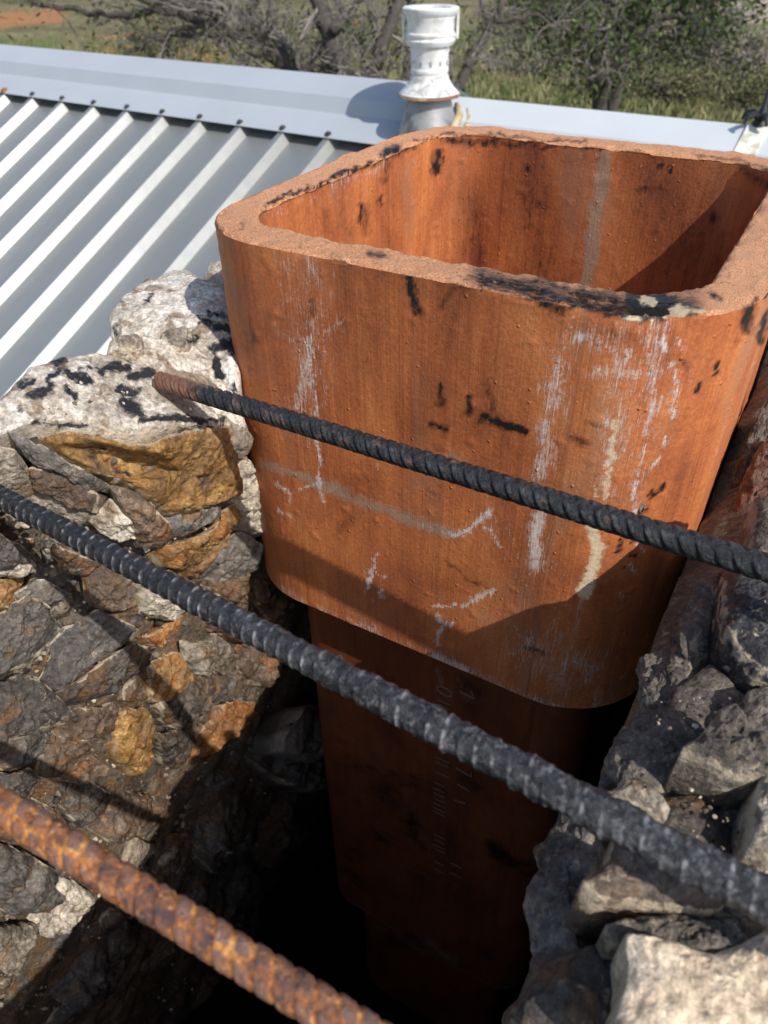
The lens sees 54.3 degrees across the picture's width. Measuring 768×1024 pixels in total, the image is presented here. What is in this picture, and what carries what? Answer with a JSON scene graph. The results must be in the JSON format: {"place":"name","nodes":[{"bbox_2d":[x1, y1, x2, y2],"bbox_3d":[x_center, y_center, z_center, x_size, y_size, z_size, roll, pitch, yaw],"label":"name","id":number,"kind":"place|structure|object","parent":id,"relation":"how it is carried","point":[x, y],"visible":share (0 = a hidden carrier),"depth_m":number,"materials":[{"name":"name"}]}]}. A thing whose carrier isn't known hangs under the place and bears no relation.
{"place":"outdoors","nodes":[
{"label":"outdoors","id":0,"kind":"place"},
{"bbox_2d":[0,44,767,397],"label":"house","id":1,"kind":"structure","parent":0,"point":[120,176],"depth_m":2.66,"materials":[{"name":"grey metal"}]},
{"bbox_2d":[0,261,767,1023],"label":"stone chimney","id":2,"kind":"object","parent":1,"relation":"on","point":[168,743],"visible":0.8,"depth_m":0.48,"materials":[{"name":"grey stone"}]},
{"bbox_2d":[0,783,391,1023],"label":"rebar","id":3,"kind":"object","parent":2,"relation":"on","point":[281,983],"visible":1,"depth_m":0.20,"materials":[{"name":"metal"}]},
{"bbox_2d":[0,484,767,926],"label":"rebar","id":4,"kind":"object","parent":2,"relation":"on","point":[712,872],"visible":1,"depth_m":0.24,"materials":[{"name":"metal"}]},
{"bbox_2d":[364,911,511,1023],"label":"clay flue liner","id":5,"kind":"object","parent":2,"relation":"in","point":[422,980],"visible":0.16,"depth_m":1.05,"materials":[{"name":"orange ceramic"}]},
{"bbox_2d":[308,605,615,988],"bbox_3d":[0.102,0.241,0.849,0.268,0.577,0.265,19,42,24],"label":"clay flue liner","id":6,"kind":"object","parent":5,"relation":"on","point":[433,846],"visible":0.49,"depth_m":0.74,"materials":[{"name":"orange ceramic"}]},
{"bbox_2d":[153,371,767,583],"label":"rebar","id":7,"kind":"object","parent":2,"relation":"on","point":[737,558],"visible":1,"depth_m":0.35,"materials":[{"name":"metal"}]},
{"bbox_2d":[214,126,767,708],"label":"clay flue liner","id":8,"kind":"object","parent":2,"relation":"in","point":[586,318],"visible":0.87,"depth_m":0.47,"materials":[{"name":"orange ceramic"}]},
{"bbox_2d":[396,4,470,135],"bbox_3d":[0.149,-1.328,2.336,0.266,0.416,0.250,-1,38,0],"label":"vent pipe","id":9,"kind":"object","parent":1,"relation":"on","point":[428,92],"visible":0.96,"depth_m":2.27,"materials":[{"name":"white paint"}]},
{"bbox_2d":[741,89,767,127],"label":"ridge fitting","id":10,"kind":"object","parent":1,"relation":"on","point":[760,117],"visible":0.99,"depth_m":2.02,"materials":[{"name":"grey metal"}]},
{"bbox_2d":[0,0,767,124],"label":"ground","id":11,"kind":"structure","parent":0,"point":[54,19],"depth_m":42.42,"materials":[{"name":"green plant"}]},
{"bbox_2d":[2,0,55,4],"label":"evergreen shrub","id":12,"kind":"object","parent":11,"relation":"on","point":[27,1],"visible":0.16,"depth_m":53.77,"materials":[{"name":"green plant"}]},
{"bbox_2d":[109,8,216,58],"bbox_3d":[-10.027,-21.074,33.264,4.756,3.499,4.322,28,47,32],"label":"evergreen shrub","id":13,"kind":"object","parent":11,"relation":"on","point":[150,49],"visible":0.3,"depth_m":33.23,"materials":[{"name":"green plant"}]},
{"bbox_2d":[0,0,355,72],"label":"mesquite tree","id":14,"kind":"object","parent":11,"relation":"on","point":[243,29],"visible":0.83,"depth_m":10.26,"materials":[{"name":"grey plant"}]},
{"bbox_2d":[239,0,333,51],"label":"evergreen shrub","id":15,"kind":"object","parent":11,"relation":"on","point":[292,21],"visible":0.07,"depth_m":33.20,"materials":[{"name":"green plant"}]},
{"bbox_2d":[235,0,406,77],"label":"mesquite tree","id":16,"kind":"object","parent":11,"relation":"on","point":[334,57],"visible":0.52,"depth_m":9.34,"materials":[{"name":"grey plant"}]},
{"bbox_2d":[333,1,399,51],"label":"evergreen shrub","id":17,"kind":"object","parent":11,"relation":"on","point":[360,41],"visible":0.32,"depth_m":34.15,"materials":[{"name":"green plant"}]},
{"bbox_2d":[285,0,475,91],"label":"mesquite tree","id":18,"kind":"object","parent":11,"relation":"on","point":[384,35],"visible":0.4,"depth_m":9.87,"materials":[{"name":"grey plant"}]},
{"bbox_2d":[406,0,622,92],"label":"mesquite tree","id":19,"kind":"object","parent":11,"relation":"on","point":[482,41],"visible":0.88,"depth_m":10.71,"materials":[{"name":"grey plant"}]},
{"bbox_2d":[478,32,579,77],"bbox_3d":[5.427,-17.101,28.138,4.687,2.465,2.901,16,41,20],"label":"dry brush","id":20,"kind":"object","parent":11,"relation":"on","point":[530,68],"visible":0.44,"depth_m":28.17,"materials":[{"name":"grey plant"}]},
{"bbox_2d":[535,23,667,85],"bbox_3d":[7.815,-16.356,27.044,4.254,2.931,4.479,24,45,28],"label":"dry brush","id":21,"kind":"object","parent":11,"relation":"on","point":[574,68],"visible":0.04,"depth_m":26.90,"materials":[{"name":"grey plant"}]},
{"bbox_2d":[449,0,767,111],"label":"broadleaf tree","id":22,"kind":"object","parent":11,"relation":"on","point":[634,23],"visible":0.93,"depth_m":16.92,"materials":[{"name":"green plant"}]},
{"bbox_2d":[610,28,754,108],"bbox_3d":[9.218,-13.738,23.731,5.200,2.958,4.575,-1,38,0],"label":"olive shrub","id":23,"kind":"object","parent":11,"relation":"on","point":[656,87],"visible":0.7,"depth_m":23.47,"materials":[{"name":"green plant"}]},
{"bbox_2d":[641,0,767,72],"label":"dry brush","id":24,"kind":"object","parent":11,"relation":"on","point":[709,51],"visible":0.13,"depth_m":28.79,"materials":[{"name":"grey plant"}]},
{"bbox_2d":[680,53,767,113],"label":"olive shrub","id":25,"kind":"object","parent":11,"relation":"on","point":[750,95],"visible":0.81,"depth_m":22.31,"materials":[{"name":"green plant"}]},
{"bbox_2d":[700,2,767,79],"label":"dry brush","id":26,"kind":"object","parent":11,"relation":"on","point":[758,52],"visible":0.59,"depth_m":27.20,"materials":[{"name":"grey plant"}]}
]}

